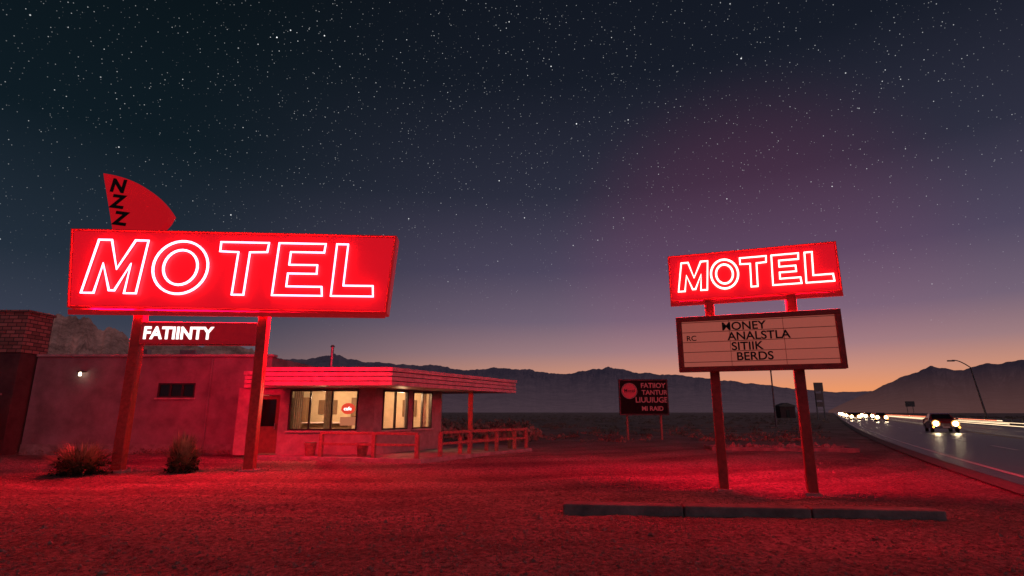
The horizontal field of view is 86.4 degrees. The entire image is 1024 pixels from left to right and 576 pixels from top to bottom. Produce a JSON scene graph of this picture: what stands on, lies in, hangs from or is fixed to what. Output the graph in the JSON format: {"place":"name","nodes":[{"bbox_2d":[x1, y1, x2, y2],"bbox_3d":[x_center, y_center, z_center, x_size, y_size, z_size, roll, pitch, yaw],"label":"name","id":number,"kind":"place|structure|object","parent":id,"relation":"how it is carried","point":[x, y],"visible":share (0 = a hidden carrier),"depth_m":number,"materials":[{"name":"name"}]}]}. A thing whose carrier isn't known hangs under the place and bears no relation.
{"place":"outdoors","nodes":[
{"label":"outdoors","id":0,"kind":"place"},
{"bbox_2d":[0,313,53,354],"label":"brick tower","id":1,"kind":"structure","parent":0,"point":[28,333],"depth_m":21.98,"materials":[{"name":"brown brick"}]},
{"bbox_2d":[0,310,56,317],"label":"brick tower cap","id":2,"kind":"object","parent":1,"relation":"on","point":[29,311],"visible":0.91,"depth_m":21.99,"materials":[{"name":"brown brick"}]},
{"bbox_2d":[47,313,276,357],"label":"rocky hill","id":3,"kind":"structure","parent":0,"point":[74,335],"depth_m":326.67,"materials":[{"name":"brown stone"}]},
{"bbox_2d":[154,398,194,398],"bbox_3d":[-13.550,4.444,21.920,1.620,0.066,0.080,0,-13,0],"label":"wing window sill","id":4,"kind":"structure","parent":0,"point":[174,398],"depth_m":21.88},
{"bbox_2d":[232,388,278,454],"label":"office left wall","id":5,"kind":"structure","parent":0,"point":[238,422],"depth_m":19.73,"materials":[{"name":"paint"}]},
{"bbox_2d":[267,357,314,395],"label":"wing side wall","id":6,"kind":"structure","parent":0,"point":[274,362],"depth_m":23.20,"materials":[{"name":"paint"}]},
{"bbox_2d":[237,388,374,454],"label":"office front wall","id":7,"kind":"structure","parent":0,"point":[289,443],"depth_m":19.65,"materials":[{"name":"paint"}]},
{"bbox_2d":[258,396,280,453],"bbox_3d":[-8.850,4.945,19.781,0.740,2.040,0.050,0,-13,0],"label":"office door","id":8,"kind":"structure","parent":7,"relation":"in","point":[267,439],"depth_m":19.66,"materials":[{"name":"red wood"}]},
{"bbox_2d":[260,399,276,425],"bbox_3d":[-8.850,4.533,19.840,0.500,0.950,0.013,0,-13,0],"label":"door glass","id":9,"kind":"object","parent":8,"relation":"attached to","point":[268,412],"visible":0.86,"depth_m":19.84,"materials":[{"name":"black glass"}]},
{"bbox_2d":[285,431,357,432],"bbox_3d":[-6.850,5.159,19.604,2.620,0.066,0.080,0,-13,0],"label":"office window sill","id":10,"kind":"structure","parent":7,"relation":"attached to","point":[315,431],"depth_m":19.57,"materials":[{"name":"red wood"}]},
{"bbox_2d":[287,390,358,429],"bbox_3d":[-6.850,4.431,19.841,2.500,1.450,0.100,0,-13,0],"label":"office window frame","id":11,"kind":"object","parent":7,"relation":"in","point":[309,412],"visible":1,"depth_m":19.81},
{"bbox_2d":[340,417,354,425],"bbox_3d":[-5.975,4.844,19.830,0.550,0.300,0.020,0,-13,0],"label":"window sign board","id":12,"kind":"object","parent":11,"relation":"attached to","point":[347,421],"depth_m":19.82,"materials":[{"name":"beige paper"}]},
{"bbox_2d":[341,403,354,413],"bbox_3d":[-5.980,4.403,19.920,0.520,0.400,0.001,0,-13,0],"label":"window sign disc","id":13,"kind":"object","parent":11,"relation":"attached to","point":[351,407],"depth_m":19.92,"materials":[{"name":"plastic"}]},
{"bbox_2d":[440,392,441,431],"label":"office back wall","id":14,"kind":"structure","parent":0,"point":[441,411],"depth_m":23.60,"materials":[{"name":"red paint"}]},
{"bbox_2d":[0,412,1023,575],"bbox_3d":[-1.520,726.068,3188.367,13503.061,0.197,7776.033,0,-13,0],"label":"ground","id":15,"kind":"structure","parent":0,"point":[680,449],"depth_m":9.06,"materials":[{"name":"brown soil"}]},
{"bbox_2d":[0,353,37,455],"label":"tower base","id":16,"kind":"object","parent":15,"relation":"on","point":[17,372],"visible":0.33,"depth_m":21.56,"materials":[{"name":"red paint"}]},
{"bbox_2d":[41,439,122,476],"bbox_3d":[-11.355,4.449,14.397,2.106,1.012,1.970,0,-13,0],"label":"yucca bush","id":17,"kind":"object","parent":15,"relation":"on","point":[73,461],"visible":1,"depth_m":14.15,"materials":[{"name":"green plant"}]},
{"bbox_2d":[21,357,267,443],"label":"wing front wall","id":18,"kind":"structure","parent":15,"relation":"on","point":[68,404],"depth_m":21.93,"materials":[{"name":"paint"}]},
{"bbox_2d":[18,444,232,454],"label":"wing base trim","id":19,"kind":"structure","parent":18,"relation":"attached to","point":[30,449],"depth_m":21.50,"materials":[{"name":"red paint"}]},
{"bbox_2d":[37,354,277,356],"bbox_3d":[-14.560,2.793,22.459,9.680,0.096,0.400,0,-13,0],"label":"wing parapet cap","id":20,"kind":"object","parent":18,"relation":"on","point":[150,355],"visible":0.89,"depth_m":22.26,"materials":[{"name":"paint"}]},
{"bbox_2d":[143,349,203,353],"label":"roof vents","id":21,"kind":"object","parent":18,"relation":"on","point":[147,351],"visible":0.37,"depth_m":23.99,"materials":[{"name":"metal"}]},
{"bbox_2d":[157,383,195,397],"bbox_3d":[-13.550,4.141,22.061,1.500,0.580,0.100,0,-13,0],"label":"wing window frame","id":22,"kind":"object","parent":18,"relation":"in","point":[170,388],"visible":1,"depth_m":22.02,"materials":[{"name":"black metal"}]},
{"bbox_2d":[159,385,193,395],"bbox_3d":[-13.550,4.141,22.061,1.400,0.480,0.001,0,-13,0],"label":"wing window glass","id":23,"kind":"object","parent":22,"relation":"in","point":[176,390],"visible":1,"depth_m":22.06,"materials":[{"name":"black glass"}]},
{"bbox_2d":[160,430,204,473],"bbox_3d":[-9.022,4.456,14.991,1.265,1.255,1.242,0,-13,0],"label":"yucca bush","id":24,"kind":"object","parent":15,"relation":"on","point":[184,457],"visible":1,"depth_m":14.76,"materials":[{"name":"plant"}]},
{"bbox_2d":[67,173,398,473],"bbox_3d":[-8.369,0.871,16.243,9.605,8.898,0.724,1,-13,-4],"label":"motel sign","id":25,"kind":"object","parent":15,"relation":"on","point":[140,262],"visible":0.94,"depth_m":16.22,"materials":[{"name":"red metal"}]},
{"bbox_2d":[257,444,531,463],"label":"porch slab","id":26,"kind":"structure","parent":15,"relation":"on","point":[450,451],"depth_m":19.02,"materials":[{"name":"concrete"}]},
{"bbox_2d":[301,397,309,428],"bbox_3d":[-8.800,5.658,22.916,0.400,2.080,0.600,0,-13,0],"label":"curtain","id":27,"kind":"object","parent":26,"relation":"on","point":[305,409],"visible":0.14,"depth_m":22.80,"materials":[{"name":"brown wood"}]},
{"bbox_2d":[304,442,316,455],"bbox_3d":[-7.000,5.586,18.933,0.440,0.455,0.440,0,-13,0],"label":"planter pot","id":28,"kind":"object","parent":26,"relation":"on","point":[310,448],"visible":0.99,"depth_m":18.79,"materials":[{"name":"red ceramic"}]},
{"bbox_2d":[303,423,351,428],"bbox_3d":[-7.500,6.014,22.117,1.800,1.030,0.600,0,-13,0],"label":"counter","id":29,"kind":"object","parent":26,"relation":"on","point":[320,426],"visible":0.11,"depth_m":21.91,"materials":[{"name":"brown wood"}]},
{"bbox_2d":[290,392,428,428],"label":"interior back wall","id":30,"kind":"structure","parent":26,"relation":"on","point":[342,398],"depth_m":23.45,"materials":[{"name":"beige paint"}]},
{"bbox_2d":[318,398,416,416],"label":"wall pictures","id":31,"kind":"object","parent":30,"relation":"attached to","point":[321,407],"depth_m":23.41,"materials":[{"name":"brown paper"}]},
{"bbox_2d":[357,442,367,456],"bbox_3d":[-5.100,5.508,18.592,0.440,0.455,0.440,0,-13,0],"label":"planter pot","id":32,"kind":"object","parent":26,"relation":"on","point":[362,451],"visible":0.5,"depth_m":18.44,"materials":[{"name":"red ceramic"}]},
{"bbox_2d":[247,371,513,389],"bbox_3d":[-4.809,3.915,22.492,9.823,0.590,8.680,0,-13,0],"label":"roof","id":33,"kind":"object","parent":26,"relation":"on","point":[376,376],"visible":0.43,"depth_m":18.33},
{"bbox_2d":[330,347,333,366],"bbox_3d":[-7.500,3.052,22.688,0.120,1.200,0.120,0,-13,0],"label":"roof pipe","id":34,"kind":"object","parent":33,"relation":"on","point":[331,356],"visible":0.66,"depth_m":22.68,"materials":[{"name":"metal"}]},
{"bbox_2d":[244,381,515,393],"bbox_3d":[-4.796,4.147,22.439,9.968,0.130,8.800,0,-13,0],"label":"fascia board","id":35,"kind":"object","parent":33,"relation":"on","point":[445,389],"visible":0.66,"depth_m":19.18,"materials":[{"name":"paint"}]},
{"bbox_2d":[244,377,515,389],"bbox_3d":[-4.796,3.996,22.473,9.968,0.130,8.800,0,-13,0],"label":"fascia board","id":36,"kind":"object","parent":33,"relation":"attached to","point":[376,379],"visible":0.48,"depth_m":18.23,"materials":[{"name":"paint"}]},
{"bbox_2d":[245,372,515,385],"bbox_3d":[-4.796,3.845,22.508,9.968,0.130,8.800,0,-13,0],"label":"fascia board","id":37,"kind":"object","parent":33,"relation":"attached to","point":[377,374],"visible":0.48,"depth_m":18.27,"materials":[{"name":"paint"}]},
{"bbox_2d":[244,367,516,382],"bbox_3d":[-4.787,3.694,22.542,10.066,0.130,8.880,0,-13,0],"label":"fascia board","id":38,"kind":"object","parent":33,"relation":"attached to","point":[394,369],"visible":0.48,"depth_m":18.27,"materials":[{"name":"paint"}]},
{"bbox_2d":[373,388,440,453],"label":"office side wall","id":39,"kind":"structure","parent":26,"relation":"on","point":[428,439],"depth_m":21.45,"materials":[{"name":"paint"}]},
{"bbox_2d":[291,391,426,428],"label":"curtains","id":40,"kind":"object","parent":39,"relation":"attached to","point":[297,410],"visible":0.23,"depth_m":20.09,"materials":[{"name":"fabric"}]},
{"bbox_2d":[381,390,408,429],"bbox_3d":[-4.467,4.655,20.828,0.100,1.450,1.480,-7,-15,28],"label":"side window frame","id":41,"kind":"object","parent":39,"relation":"attached to","point":[406,411],"visible":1,"depth_m":20.85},
{"bbox_2d":[380,429,409,431],"bbox_3d":[-4.405,5.391,20.627,0.080,0.066,1.600,-7,-15,28],"label":"side window sill","id":42,"kind":"structure","parent":39,"relation":"attached to","point":[394,430],"depth_m":20.52,"materials":[{"name":"paint"}]},
{"bbox_2d":[412,391,432,428],"bbox_3d":[-3.673,4.978,22.250,0.100,1.450,1.260,-7,-15,28],"label":"side window frame","id":43,"kind":"object","parent":39,"relation":"attached to","point":[430,411],"visible":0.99,"depth_m":22.29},
{"bbox_2d":[411,428,433,430],"bbox_3d":[-3.612,5.714,22.048,0.080,0.066,1.380,-7,-15,28],"label":"side window sill","id":44,"kind":"structure","parent":39,"relation":"attached to","point":[422,429],"depth_m":22.09,"materials":[{"name":"paint"}]},
{"bbox_2d":[318,428,527,458],"bbox_3d":[-2.310,5.607,19.849,8.580,0.820,2.696,8,-15,-33],"label":"wooden railing","id":45,"kind":"object","parent":26,"relation":"on","point":[373,444],"visible":0.99,"depth_m":18.68,"materials":[{"name":"brown wood"}]},
{"bbox_2d":[468,391,472,439],"bbox_3d":[-1.780,5.627,23.333,0.200,2.365,0.200,0,-13,0],"label":"canopy post","id":46,"kind":"object","parent":26,"relation":"on","point":[470,410],"visible":0.62,"depth_m":23.31,"materials":[{"name":"red wood"}]},
{"bbox_2d":[15,415,1023,453],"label":"desert scrub","id":47,"kind":"object","parent":15,"relation":"on","point":[450,425],"visible":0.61,"depth_m":38.90,"materials":[{"name":"plant"}]},
{"bbox_2d":[618,379,668,439],"bbox_3d":[7.802,7.228,32.266,2.900,3.600,0.270,0,-13,1],"label":"billboard","id":48,"kind":"object","parent":15,"relation":"on","point":[643,396],"visible":1,"depth_m":32.32,"materials":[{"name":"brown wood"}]},
{"bbox_2d":[563,501,946,520],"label":"concrete kerb","id":49,"kind":"structure","parent":15,"relation":"on","point":[585,508],"depth_m":8.64,"materials":[{"name":"grey concrete"}]},
{"bbox_2d":[668,241,847,496],"bbox_3d":[5.338,1.712,11.778,3.500,5.280,0.543,-5,-14,20],"label":"motel marquee sign","id":50,"kind":"object","parent":15,"relation":"on","point":[795,340],"visible":0.98,"depth_m":11.80,"materials":[{"name":"red metal"}]},
{"bbox_2d":[770,371,777,426],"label":"utility pole","id":51,"kind":"object","parent":15,"relation":"on","point":[773,400],"visible":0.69,"depth_m":58.68,"materials":[{"name":"metal"}]},
{"bbox_2d":[775,403,795,417],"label":"roadside shed","id":52,"kind":"structure","parent":15,"relation":"on","point":[785,410],"depth_m":146.41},
{"bbox_2d":[813,383,825,419],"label":"pylon sign","id":53,"kind":"object","parent":15,"relation":"on","point":[818,387],"visible":1,"depth_m":107.83,"materials":[{"name":"metal"}]},
{"bbox_2d":[0,0,1023,391],"label":"sky","id":54,"kind":"structure","parent":0,"point":[537,168],"materials":[{"name":"blue"}]},
{"bbox_2d":[280,354,871,412],"bbox_3d":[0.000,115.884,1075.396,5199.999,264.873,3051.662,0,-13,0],"label":"mountain range","id":55,"kind":"structure","parent":0,"point":[593,390],"depth_m":2183.86,"materials":[{"name":"grey stone"}]},
{"bbox_2d":[704,442,859,452],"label":"planted island","id":56,"kind":"structure","parent":0,"point":[789,446],"depth_m":22.97,"materials":[{"name":"soil"}]},
{"bbox_2d":[828,360,1023,412],"bbox_3d":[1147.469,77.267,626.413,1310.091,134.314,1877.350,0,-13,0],"label":"mountain","id":57,"kind":"structure","parent":0,"point":[931,389],"depth_m":1195.42,"materials":[{"name":"stone"}]},
{"bbox_2d":[834,413,1023,494],"bbox_3d":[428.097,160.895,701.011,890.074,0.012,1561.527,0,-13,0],"label":"road","id":58,"kind":"structure","parent":0,"point":[995,451],"depth_m":27.30,"materials":[{"name":"grey asphalt"}]},
{"bbox_2d":[849,412,860,419],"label":"car","id":59,"kind":"object","parent":58,"relation":"on","point":[856,415],"visible":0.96,"depth_m":108.25,"materials":[{"name":"paint"}]},
{"bbox_2d":[863,412,873,418],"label":"car","id":60,"kind":"object","parent":58,"relation":"on","point":[867,414],"visible":0.97,"depth_m":124.16,"materials":[{"name":"paint"}]},
{"bbox_2d":[873,412,888,421],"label":"car","id":61,"kind":"object","parent":58,"relation":"on","point":[881,416],"visible":0.97,"depth_m":93.03,"materials":[{"name":"paint"}]},
{"bbox_2d":[905,401,914,417],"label":"road sign","id":62,"kind":"object","parent":58,"relation":"on","point":[909,403],"visible":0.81,"depth_m":146.56,"materials":[{"name":"metal"}]},
{"bbox_2d":[923,413,960,432],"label":"car","id":63,"kind":"object","parent":58,"relation":"on","point":[931,421],"visible":0.98,"depth_m":43.77,"materials":[{"name":"paint"}]},
{"bbox_2d":[947,360,989,423],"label":"street lamp","id":64,"kind":"object","parent":58,"relation":"on","point":[984,410],"visible":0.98,"depth_m":74.67,"materials":[{"name":"metal"}]},
{"bbox_2d":[853,413,1023,426],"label":"light trails","id":65,"kind":"object","parent":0,"point":[967,421],"visible":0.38,"depth_m":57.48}
]}

